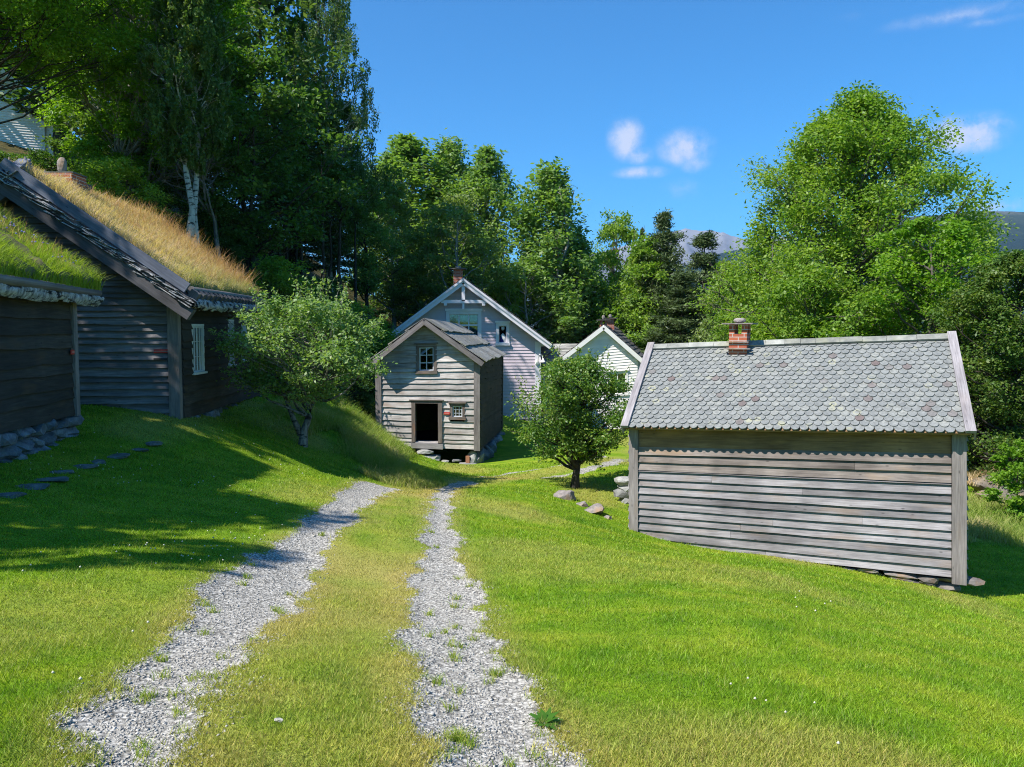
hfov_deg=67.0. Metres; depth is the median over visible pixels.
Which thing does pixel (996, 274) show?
hedge tree
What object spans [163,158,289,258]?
broadleaf tree
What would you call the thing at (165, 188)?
elder shrub
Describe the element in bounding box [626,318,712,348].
broadleaf tree
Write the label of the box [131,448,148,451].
stepping stone
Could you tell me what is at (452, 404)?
window
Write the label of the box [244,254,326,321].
elder shrub
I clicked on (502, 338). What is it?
costume stand
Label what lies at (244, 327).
window
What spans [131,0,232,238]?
birch tree
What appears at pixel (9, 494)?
stepping stone
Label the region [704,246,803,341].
broadleaf tree
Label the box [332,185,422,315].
broadleaf tree
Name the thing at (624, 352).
white house
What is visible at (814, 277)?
ash tree
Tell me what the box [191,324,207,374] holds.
window
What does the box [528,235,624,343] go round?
broadleaf tree
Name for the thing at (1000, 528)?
meadow grass
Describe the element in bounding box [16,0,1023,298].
sky
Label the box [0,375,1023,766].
lawn grass
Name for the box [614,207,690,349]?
pine tree
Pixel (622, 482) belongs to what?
dry stone wall
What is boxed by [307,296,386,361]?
elder shrub
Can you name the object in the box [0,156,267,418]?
turf farmhouse
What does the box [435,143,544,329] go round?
aspen tree
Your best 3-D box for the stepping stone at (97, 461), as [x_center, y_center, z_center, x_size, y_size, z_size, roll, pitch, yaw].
[-6.473,1.232,12.142,0.213,0.059,0.328,0,4,0]
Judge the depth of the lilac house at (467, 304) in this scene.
39.88 m
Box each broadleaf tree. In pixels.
[0,0,154,164]
[16,0,364,226]
[33,61,246,204]
[143,36,373,292]
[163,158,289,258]
[222,0,371,255]
[282,95,410,294]
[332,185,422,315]
[482,253,586,343]
[483,264,536,324]
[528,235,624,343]
[553,279,645,343]
[579,207,649,336]
[593,232,675,338]
[612,280,666,347]
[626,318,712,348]
[684,258,757,342]
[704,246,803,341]
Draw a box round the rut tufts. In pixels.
[54,497,604,766]
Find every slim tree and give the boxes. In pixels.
[276,156,311,270]
[283,164,307,271]
[290,155,347,293]
[308,156,364,297]
[312,153,352,294]
[335,161,382,307]
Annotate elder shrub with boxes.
[0,150,52,165]
[0,152,17,161]
[12,148,72,170]
[49,133,132,197]
[67,155,178,218]
[128,181,188,231]
[197,203,260,267]
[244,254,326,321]
[264,324,324,370]
[276,275,350,302]
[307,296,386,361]
[335,364,375,415]
[351,316,402,364]
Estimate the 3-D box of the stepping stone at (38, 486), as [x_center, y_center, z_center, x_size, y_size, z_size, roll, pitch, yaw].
[-6.300,1.348,10.078,0.457,0.058,0.262,-1,4,-17]
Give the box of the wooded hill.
[579,211,1023,350]
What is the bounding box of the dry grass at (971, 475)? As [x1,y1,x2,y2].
[967,466,1005,486]
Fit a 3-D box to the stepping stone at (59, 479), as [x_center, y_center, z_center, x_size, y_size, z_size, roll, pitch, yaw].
[-6.303,1.317,10.511,0.487,0.055,0.269,-2,4,-29]
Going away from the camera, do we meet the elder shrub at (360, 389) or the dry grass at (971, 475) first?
the dry grass at (971, 475)
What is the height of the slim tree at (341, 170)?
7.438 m
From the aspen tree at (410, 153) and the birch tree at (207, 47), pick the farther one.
the aspen tree at (410, 153)
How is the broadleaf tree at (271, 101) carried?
on the ground at (510, 451)
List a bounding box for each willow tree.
[351,258,448,324]
[356,179,440,328]
[402,191,514,313]
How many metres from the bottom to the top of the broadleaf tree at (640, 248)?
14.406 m
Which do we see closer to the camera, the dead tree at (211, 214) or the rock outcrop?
the rock outcrop
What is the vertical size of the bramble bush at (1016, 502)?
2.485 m
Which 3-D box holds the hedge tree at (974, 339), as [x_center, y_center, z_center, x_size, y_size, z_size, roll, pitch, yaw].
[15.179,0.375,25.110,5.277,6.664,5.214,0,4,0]
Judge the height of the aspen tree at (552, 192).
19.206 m
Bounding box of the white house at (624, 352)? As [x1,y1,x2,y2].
[541,314,643,429]
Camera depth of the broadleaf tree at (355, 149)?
45.46 m
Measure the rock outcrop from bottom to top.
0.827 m
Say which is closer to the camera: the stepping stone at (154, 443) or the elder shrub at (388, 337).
the stepping stone at (154, 443)
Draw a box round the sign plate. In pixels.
[154,349,167,352]
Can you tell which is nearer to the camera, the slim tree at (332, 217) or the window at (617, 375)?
the slim tree at (332, 217)
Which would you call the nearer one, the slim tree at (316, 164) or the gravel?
the gravel
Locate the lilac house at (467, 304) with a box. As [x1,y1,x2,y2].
[392,266,552,423]
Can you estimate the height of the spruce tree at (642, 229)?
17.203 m
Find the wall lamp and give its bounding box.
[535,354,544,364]
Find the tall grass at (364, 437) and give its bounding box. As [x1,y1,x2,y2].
[265,370,447,489]
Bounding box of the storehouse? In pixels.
[370,318,506,463]
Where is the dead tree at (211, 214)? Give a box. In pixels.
[133,107,235,261]
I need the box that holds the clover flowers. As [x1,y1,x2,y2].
[22,425,839,744]
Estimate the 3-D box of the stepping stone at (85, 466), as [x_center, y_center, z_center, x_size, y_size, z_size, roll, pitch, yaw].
[-6.484,1.255,11.673,0.301,0.058,0.403,1,4,17]
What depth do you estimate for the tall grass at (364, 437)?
20.91 m
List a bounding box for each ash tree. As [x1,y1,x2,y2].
[0,0,183,123]
[24,0,273,201]
[684,80,1021,427]
[729,257,911,339]
[835,212,1022,437]
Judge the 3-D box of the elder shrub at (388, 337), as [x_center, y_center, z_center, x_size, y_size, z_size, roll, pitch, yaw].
[-6.145,-1.843,34.937,2.913,2.396,2.752,2,4,27]
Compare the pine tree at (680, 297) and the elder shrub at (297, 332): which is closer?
the elder shrub at (297, 332)
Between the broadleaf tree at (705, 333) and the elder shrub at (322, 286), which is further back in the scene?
the broadleaf tree at (705, 333)
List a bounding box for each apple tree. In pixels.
[204,269,397,447]
[503,340,634,488]
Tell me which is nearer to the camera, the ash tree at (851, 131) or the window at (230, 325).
the window at (230, 325)
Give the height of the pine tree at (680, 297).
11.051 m
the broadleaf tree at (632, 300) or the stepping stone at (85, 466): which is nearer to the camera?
the stepping stone at (85, 466)
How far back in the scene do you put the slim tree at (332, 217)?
38.56 m
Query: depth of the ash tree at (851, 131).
29.85 m
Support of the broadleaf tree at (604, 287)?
on the ground at (510, 451)
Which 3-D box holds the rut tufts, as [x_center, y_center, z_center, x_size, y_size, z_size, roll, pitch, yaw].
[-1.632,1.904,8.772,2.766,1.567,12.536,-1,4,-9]
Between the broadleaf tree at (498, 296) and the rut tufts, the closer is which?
the rut tufts
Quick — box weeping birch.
[261,0,390,291]
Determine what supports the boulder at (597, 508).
on the ground at (510, 451)
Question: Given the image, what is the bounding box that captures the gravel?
[47,481,600,766]
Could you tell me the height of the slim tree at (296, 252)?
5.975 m
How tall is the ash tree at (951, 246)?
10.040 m
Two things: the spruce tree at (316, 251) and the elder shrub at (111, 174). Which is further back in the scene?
the spruce tree at (316, 251)
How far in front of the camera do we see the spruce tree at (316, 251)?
42.08 m
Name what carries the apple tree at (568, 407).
on the ground at (510, 451)
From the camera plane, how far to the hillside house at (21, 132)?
40.66 m
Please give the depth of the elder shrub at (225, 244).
31.44 m
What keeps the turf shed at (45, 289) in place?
on the ground at (510, 451)
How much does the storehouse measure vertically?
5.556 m
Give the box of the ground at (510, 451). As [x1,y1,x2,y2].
[0,141,1023,766]
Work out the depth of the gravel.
4.43 m
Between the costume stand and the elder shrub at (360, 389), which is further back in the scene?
the costume stand
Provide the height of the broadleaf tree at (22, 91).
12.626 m
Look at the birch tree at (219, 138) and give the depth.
27.50 m
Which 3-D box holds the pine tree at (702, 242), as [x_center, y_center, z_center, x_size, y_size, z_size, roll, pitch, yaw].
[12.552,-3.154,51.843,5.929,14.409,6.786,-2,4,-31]
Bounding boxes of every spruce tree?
[240,75,358,273]
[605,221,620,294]
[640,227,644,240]
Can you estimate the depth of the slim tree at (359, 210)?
43.25 m
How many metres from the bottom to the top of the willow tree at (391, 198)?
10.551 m
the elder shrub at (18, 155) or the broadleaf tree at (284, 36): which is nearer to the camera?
the elder shrub at (18, 155)
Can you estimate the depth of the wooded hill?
4712.22 m
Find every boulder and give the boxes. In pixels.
[554,490,575,500]
[576,501,588,506]
[585,503,604,513]
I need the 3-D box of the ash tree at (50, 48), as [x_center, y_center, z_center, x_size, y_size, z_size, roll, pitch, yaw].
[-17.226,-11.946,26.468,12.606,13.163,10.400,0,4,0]
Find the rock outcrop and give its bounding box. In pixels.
[969,474,1023,501]
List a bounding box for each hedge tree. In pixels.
[921,249,1023,486]
[928,293,1023,472]
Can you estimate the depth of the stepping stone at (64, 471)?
11.05 m
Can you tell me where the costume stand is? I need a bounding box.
[499,333,505,341]
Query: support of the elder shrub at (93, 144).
on the ground at (510, 451)
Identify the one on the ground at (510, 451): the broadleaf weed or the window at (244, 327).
the broadleaf weed
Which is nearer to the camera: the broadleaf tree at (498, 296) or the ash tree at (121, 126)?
the ash tree at (121, 126)
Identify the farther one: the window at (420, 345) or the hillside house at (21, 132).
the hillside house at (21, 132)
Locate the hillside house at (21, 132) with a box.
[0,69,75,155]
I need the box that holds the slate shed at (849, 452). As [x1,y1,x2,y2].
[620,318,984,591]
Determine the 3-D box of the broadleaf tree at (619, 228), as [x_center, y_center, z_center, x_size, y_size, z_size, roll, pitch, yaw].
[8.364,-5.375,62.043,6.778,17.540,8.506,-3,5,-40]
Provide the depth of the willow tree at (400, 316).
51.55 m
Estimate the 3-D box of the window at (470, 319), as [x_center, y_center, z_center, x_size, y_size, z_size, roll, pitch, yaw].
[-2.481,-2.880,40.018,1.916,1.974,0.560,0,4,0]
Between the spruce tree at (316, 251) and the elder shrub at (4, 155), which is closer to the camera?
the elder shrub at (4, 155)
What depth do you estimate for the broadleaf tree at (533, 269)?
53.34 m
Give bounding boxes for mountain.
[527,228,797,327]
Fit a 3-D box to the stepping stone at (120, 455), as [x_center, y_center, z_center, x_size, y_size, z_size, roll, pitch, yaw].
[-6.461,1.193,12.703,0.307,0.050,0.406,-1,4,-12]
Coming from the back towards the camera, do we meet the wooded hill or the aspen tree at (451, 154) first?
the wooded hill
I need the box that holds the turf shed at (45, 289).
[0,203,109,462]
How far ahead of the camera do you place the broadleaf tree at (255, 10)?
39.56 m
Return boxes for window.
[12,96,31,116]
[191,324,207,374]
[228,319,236,365]
[241,320,247,362]
[414,343,437,373]
[445,309,481,336]
[448,402,465,419]
[495,321,509,345]
[607,370,628,395]
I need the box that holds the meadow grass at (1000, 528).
[967,491,1023,547]
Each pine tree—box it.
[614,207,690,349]
[640,270,719,353]
[665,230,728,338]
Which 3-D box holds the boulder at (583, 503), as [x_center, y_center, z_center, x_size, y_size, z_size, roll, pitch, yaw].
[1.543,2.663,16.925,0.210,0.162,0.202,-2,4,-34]
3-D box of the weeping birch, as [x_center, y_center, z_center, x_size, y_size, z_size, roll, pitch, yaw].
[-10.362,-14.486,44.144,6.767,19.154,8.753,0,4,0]
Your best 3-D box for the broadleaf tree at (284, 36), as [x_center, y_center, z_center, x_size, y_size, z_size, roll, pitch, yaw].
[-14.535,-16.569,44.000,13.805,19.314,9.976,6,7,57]
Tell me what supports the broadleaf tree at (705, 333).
on the ground at (510, 451)
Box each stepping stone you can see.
[0,492,26,498]
[16,483,50,489]
[34,476,68,481]
[49,470,73,473]
[73,464,98,468]
[91,459,106,463]
[107,453,129,458]
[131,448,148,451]
[146,441,162,444]
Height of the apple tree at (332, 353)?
4.633 m
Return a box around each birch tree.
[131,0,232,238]
[144,0,234,249]
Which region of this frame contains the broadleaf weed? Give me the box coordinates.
[529,707,562,729]
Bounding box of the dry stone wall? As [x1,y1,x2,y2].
[613,476,628,503]
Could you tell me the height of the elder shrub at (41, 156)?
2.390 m
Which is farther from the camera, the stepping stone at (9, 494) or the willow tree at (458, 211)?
the willow tree at (458, 211)
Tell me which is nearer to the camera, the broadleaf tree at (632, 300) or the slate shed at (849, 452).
the slate shed at (849, 452)
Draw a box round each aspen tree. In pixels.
[342,130,495,316]
[376,127,488,315]
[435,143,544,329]
[502,156,640,343]
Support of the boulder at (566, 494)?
on the ground at (510, 451)
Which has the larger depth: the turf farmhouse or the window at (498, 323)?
the window at (498, 323)
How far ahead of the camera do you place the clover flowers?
8.00 m
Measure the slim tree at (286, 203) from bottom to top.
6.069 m
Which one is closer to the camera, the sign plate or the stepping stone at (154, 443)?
the stepping stone at (154, 443)
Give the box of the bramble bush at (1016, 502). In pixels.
[977,438,1023,521]
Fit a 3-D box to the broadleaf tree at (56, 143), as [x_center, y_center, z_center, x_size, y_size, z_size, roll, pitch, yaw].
[-15.707,-10.702,33.560,8.783,8.170,6.347,0,4,-7]
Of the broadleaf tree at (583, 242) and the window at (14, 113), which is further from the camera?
the broadleaf tree at (583, 242)

